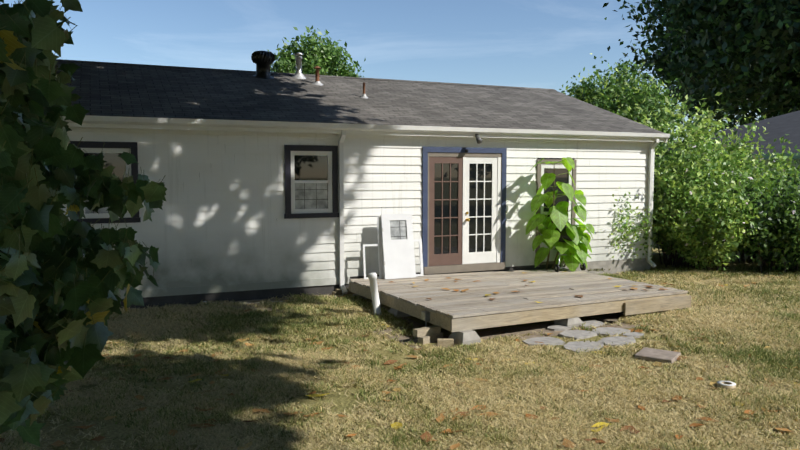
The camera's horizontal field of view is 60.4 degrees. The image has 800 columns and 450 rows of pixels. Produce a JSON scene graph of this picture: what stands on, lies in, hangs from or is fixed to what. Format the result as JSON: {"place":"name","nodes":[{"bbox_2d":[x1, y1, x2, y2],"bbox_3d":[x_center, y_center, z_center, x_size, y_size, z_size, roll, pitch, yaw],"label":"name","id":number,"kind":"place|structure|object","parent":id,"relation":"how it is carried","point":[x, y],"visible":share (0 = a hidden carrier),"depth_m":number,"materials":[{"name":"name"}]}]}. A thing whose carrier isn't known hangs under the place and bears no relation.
{"place":"outdoors","nodes":[
{"label":"outdoors","id":0,"kind":"place"},
{"bbox_2d":[0,0,766,140],"label":"sky","id":1,"kind":"structure","parent":0,"point":[513,43],"materials":[{"name":"blue"}]},
{"bbox_2d":[0,240,799,449],"bbox_3d":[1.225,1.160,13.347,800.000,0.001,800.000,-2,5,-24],"label":"ground","id":2,"kind":"structure","parent":0,"point":[345,405],"depth_m":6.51,"materials":[{"name":"plant"}]},
{"bbox_2d":[0,0,165,407],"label":"branch twigs","id":3,"kind":"object","parent":2,"relation":"on","point":[60,220],"visible":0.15,"depth_m":2.80,"materials":[{"name":"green plant"}]},
{"bbox_2d":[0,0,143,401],"bbox_3d":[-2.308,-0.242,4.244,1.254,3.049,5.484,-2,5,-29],"label":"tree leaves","id":4,"kind":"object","parent":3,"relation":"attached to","point":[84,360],"visible":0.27,"depth_m":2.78,"materials":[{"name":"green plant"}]},
{"bbox_2d":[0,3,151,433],"bbox_3d":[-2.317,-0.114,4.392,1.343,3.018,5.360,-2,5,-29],"label":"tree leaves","id":5,"kind":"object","parent":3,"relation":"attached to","point":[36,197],"visible":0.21,"depth_m":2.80,"materials":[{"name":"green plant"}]},
{"bbox_2d":[0,0,166,446],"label":"tree leaves","id":6,"kind":"object","parent":3,"relation":"attached to","point":[33,218],"visible":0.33,"depth_m":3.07,"materials":[{"name":"green plant"}]},
{"bbox_2d":[268,25,365,76],"bbox_3d":[-3.294,-3.818,27.265,4.451,7.892,4.342,-2,5,-24],"label":"tree","id":7,"kind":"object","parent":2,"relation":"on","point":[325,58],"depth_m":26.25,"materials":[{"name":"green plant"}]},
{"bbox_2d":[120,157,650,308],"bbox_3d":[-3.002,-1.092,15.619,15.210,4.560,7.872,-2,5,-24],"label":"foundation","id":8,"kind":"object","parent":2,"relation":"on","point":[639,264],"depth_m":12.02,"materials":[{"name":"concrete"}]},
{"bbox_2d":[60,127,654,298],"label":"siding wall","id":9,"kind":"structure","parent":8,"relation":"attached to","point":[216,227],"depth_m":11.93,"materials":[{"name":"paint"}]},
{"bbox_2d":[70,141,140,223],"bbox_3d":[-4.561,-0.658,10.652,0.980,1.260,0.090,-2,5,-24],"label":"window","id":10,"kind":"structure","parent":9,"relation":"attached to","point":[112,151],"depth_m":10.68,"materials":[{"name":"glass"}]},
{"bbox_2d":[284,145,338,218],"bbox_3d":[-1.539,-0.755,11.974,0.980,1.260,0.090,-2,5,-24],"label":"window","id":11,"kind":"structure","parent":9,"relation":"attached to","point":[311,181],"depth_m":11.98,"materials":[{"name":"glass"}]},
{"bbox_2d":[338,130,347,293],"bbox_3d":[-1.011,-0.227,12.117,0.087,2.887,0.264,-2,5,-24],"label":"downspout","id":12,"kind":"object","parent":9,"relation":"attached to","point":[341,208],"visible":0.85,"depth_m":12.15,"materials":[{"name":"white metal"}]},
{"bbox_2d":[422,147,506,273],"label":"french doors","id":13,"kind":"structure","parent":9,"relation":"attached to","point":[463,209],"depth_m":13.22,"materials":[{"name":"white paint"}]},
{"bbox_2d":[535,159,576,266],"bbox_3d":[3.187,-0.249,14.100,0.960,2.180,0.072,-2,5,-24],"label":"side door","id":14,"kind":"structure","parent":9,"relation":"attached to","point":[544,168],"depth_m":14.06,"materials":[{"name":"white paint"}]},
{"bbox_2d":[600,187,661,260],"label":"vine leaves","id":15,"kind":"object","parent":9,"relation":"attached to","point":[621,231],"visible":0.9,"depth_m":14.81,"materials":[{"name":"green plant"}]},
{"bbox_2d":[646,139,658,266],"bbox_3d":[5.491,-0.481,14.957,0.087,2.797,0.264,-2,5,-24],"label":"downspout","id":16,"kind":"object","parent":9,"relation":"attached to","point":[650,184],"visible":0.85,"depth_m":14.98,"materials":[{"name":"white metal"}]},
{"bbox_2d":[55,59,665,133],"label":"roof","id":17,"kind":"structure","parent":8,"relation":"on","point":[125,89],"depth_m":13.75,"materials":[{"name":"grey"}]},
{"bbox_2d":[251,50,367,98],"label":"roof vents","id":18,"kind":"object","parent":17,"relation":"attached to","point":[263,61],"visible":0.98,"depth_m":14.83,"materials":[{"name":"metal"}]},
{"bbox_2d":[67,123,667,142],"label":"fascia trim","id":19,"kind":"structure","parent":8,"relation":"attached to","point":[90,125],"depth_m":11.89,"materials":[{"name":"white paint"}]},
{"bbox_2d":[62,115,669,138],"bbox_3d":[-1.357,-1.687,11.751,15.622,0.112,0.124,-2,5,-24],"label":"gutter","id":20,"kind":"object","parent":19,"relation":"attached to","point":[244,124],"visible":0.92,"depth_m":11.90,"materials":[{"name":"white metal"}]},
{"bbox_2d":[475,134,481,143],"bbox_3d":[1.487,-1.627,12.974,0.109,0.186,0.167,-2,5,-24],"label":"flood light","id":21,"kind":"object","parent":19,"relation":"attached to","point":[478,139],"visible":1,"depth_m":12.95,"materials":[{"name":"grey metal"}]},
{"bbox_2d":[130,273,665,348],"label":"soil patches","id":22,"kind":"object","parent":2,"relation":"on","point":[607,318],"depth_m":9.54,"materials":[{"name":"brown soil"}]},
{"bbox_2d":[368,273,380,315],"bbox_3d":[-0.381,1.061,10.409,0.209,0.682,0.130,0,4,-4],"label":"pvc pipe","id":23,"kind":"object","parent":22,"relation":"on","point":[372,277],"visible":0.88,"depth_m":10.36,"materials":[{"name":"white plastic"}]},
{"bbox_2d":[332,287,453,346],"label":"wood blocks","id":24,"kind":"object","parent":22,"relation":"on","point":[428,334],"depth_m":8.74,"materials":[{"name":"beige wood"}]},
{"bbox_2d":[421,311,429,326],"bbox_3d":[0.344,1.312,9.246,0.074,0.298,0.120,-2,5,-24],"label":"outlet box","id":25,"kind":"object","parent":22,"relation":"on","point":[425,316],"visible":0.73,"depth_m":9.19,"materials":[{"name":"grey"}]},
{"bbox_2d":[0,266,799,449],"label":"leaf litter","id":26,"kind":"object","parent":2,"relation":"on","point":[314,394],"visible":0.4,"depth_m":6.28,"materials":[{"name":"brown plant"}]},
{"bbox_2d":[353,293,685,344],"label":"concrete blocks","id":27,"kind":"structure","parent":2,"relation":"on","point":[466,337],"depth_m":8.76,"materials":[{"name":"grey concrete"}]},
{"bbox_2d":[349,282,690,331],"bbox_3d":[2.016,1.136,11.425,4.770,0.340,4.073,-2,5,-24],"label":"deck frame","id":28,"kind":"object","parent":2,"relation":"on","point":[651,304],"visible":0.44,"depth_m":9.70,"materials":[{"name":"beige wood"}]},
{"bbox_2d":[363,213,423,278],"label":"leaning panels","id":29,"kind":"object","parent":28,"relation":"on","point":[395,245],"visible":1,"depth_m":12.33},
{"bbox_2d":[349,268,687,317],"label":"deck boards","id":30,"kind":"object","parent":28,"relation":"on","point":[552,291],"visible":0.94,"depth_m":10.80,"materials":[{"name":"beige wood"}]},
{"bbox_2d":[362,270,684,310],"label":"leaves","id":31,"kind":"object","parent":28,"relation":"on","point":[524,287],"visible":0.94,"depth_m":11.34,"materials":[{"name":"brown plant"}]},
{"bbox_2d":[526,157,580,269],"bbox_3d":[3.022,-0.166,13.525,1.182,2.328,1.113,-2,5,-24],"label":"tall catalpa","id":32,"kind":"object","parent":28,"relation":"on","point":[559,219],"depth_m":13.33,"materials":[{"name":"green plant"}]},
{"bbox_2d":[534,190,588,268],"bbox_3d":[3.233,0.133,13.828,0.892,1.692,1.218,-6,7,-55],"label":"catalpa","id":33,"kind":"object","parent":28,"relation":"on","point":[542,253],"depth_m":13.55,"materials":[{"name":"green plant"}]},
{"bbox_2d":[554,226,585,271],"bbox_3d":[3.293,0.439,13.771,0.654,0.936,0.561,-2,5,-24],"label":"barbecue","id":34,"kind":"object","parent":28,"relation":"on","point":[563,234],"visible":0.4,"depth_m":13.53,"materials":[{"name":"black metal"}]},
{"bbox_2d":[556,224,594,271],"bbox_3d":[3.504,0.472,13.955,0.736,1.064,0.974,1,4,7],"label":"catalpa","id":35,"kind":"object","parent":28,"relation":"on","point":[572,262],"depth_m":13.64,"materials":[{"name":"green plant"}]},
{"bbox_2d":[522,320,643,352],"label":"stepping stones","id":36,"kind":"object","parent":2,"relation":"on","point":[585,334],"visible":0.71,"depth_m":8.90,"materials":[{"name":"grey stone"}]},
{"bbox_2d":[559,44,690,147],"bbox_3d":[7.734,-2.916,24.118,4.779,6.553,5.714,-2,5,-24],"label":"tree","id":37,"kind":"object","parent":2,"relation":"on","point":[619,94],"depth_m":23.16,"materials":[{"name":"green plant"}]},
{"bbox_2d":[634,347,680,363],"bbox_3d":[3.005,1.529,8.020,0.420,0.065,0.420,3,5,35],"label":"square paver","id":38,"kind":"object","parent":2,"relation":"on","point":[653,354],"visible":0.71,"depth_m":7.94,"materials":[{"name":"grey concrete"}]},
{"bbox_2d":[647,116,676,204],"bbox_3d":[5.416,-1.006,18.102,3.874,3.638,4.318,-2,5,-24],"label":"shrub","id":39,"kind":"object","parent":2,"relation":"on","point":[666,147],"visible":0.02,"depth_m":17.17,"materials":[{"name":"green plant"}]},
{"bbox_2d":[622,92,723,254],"bbox_3d":[7.178,-1.394,17.932,3.123,4.432,2.670,-2,5,-24],"label":"shrub","id":40,"kind":"object","parent":2,"relation":"on","point":[681,135],"depth_m":17.61,"materials":[{"name":"green plant"}]},
{"bbox_2d":[602,0,799,142],"bbox_3d":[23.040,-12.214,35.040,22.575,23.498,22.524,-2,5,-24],"label":"tree","id":41,"kind":"object","parent":2,"relation":"on","point":[729,40],"depth_m":34.69,"materials":[{"name":"green plant"}]},
{"bbox_2d":[648,165,763,271],"bbox_3d":[6.634,-0.134,15.079,2.484,2.341,2.708,-2,5,-24],"label":"shrub","id":42,"kind":"object","parent":2,"relation":"on","point":[715,233],"depth_m":14.66,"materials":[{"name":"green plant"}]},
{"bbox_2d":[654,92,775,262],"bbox_3d":[7.693,-1.112,16.950,4.269,4.019,3.751,-2,5,-24],"label":"shrub","id":43,"kind":"object","parent":2,"relation":"on","point":[732,148],"depth_m":16.17,"materials":[{"name":"green plant"}]},
{"bbox_2d":[652,117,796,267],"bbox_3d":[6.947,-0.795,16.312,3.744,3.479,3.387,-2,5,-24],"label":"shrub","id":44,"kind":"object","parent":2,"relation":"on","point":[663,196],"depth_m":15.41,"materials":[{"name":"green plant"}]},
{"bbox_2d":[717,380,735,389],"bbox_3d":[3.258,1.606,6.862,0.172,0.060,0.172,-2,5,-24],"label":"tape roll","id":45,"kind":"object","parent":2,"relation":"on","point":[723,384],"visible":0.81,"depth_m":6.82,"materials":[{"name":"beige plastic"}]},
{"bbox_2d":[658,110,799,195],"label":"neighboring roof","id":46,"kind":"structure","parent":2,"relation":"on","point":[778,127],"depth_m":21.09,"materials":[{"name":"grey"}]},
{"bbox_2d":[716,134,799,273],"bbox_3d":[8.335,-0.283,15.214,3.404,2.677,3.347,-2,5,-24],"label":"shrub","id":47,"kind":"object","parent":2,"relation":"on","point":[786,226],"depth_m":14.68,"materials":[{"name":"green plant"}]},
{"bbox_2d":[587,268,610,271],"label":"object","id":48,"kind":"object","parent":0,"point":[597,269],"visible":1,"depth_m":13.57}
]}

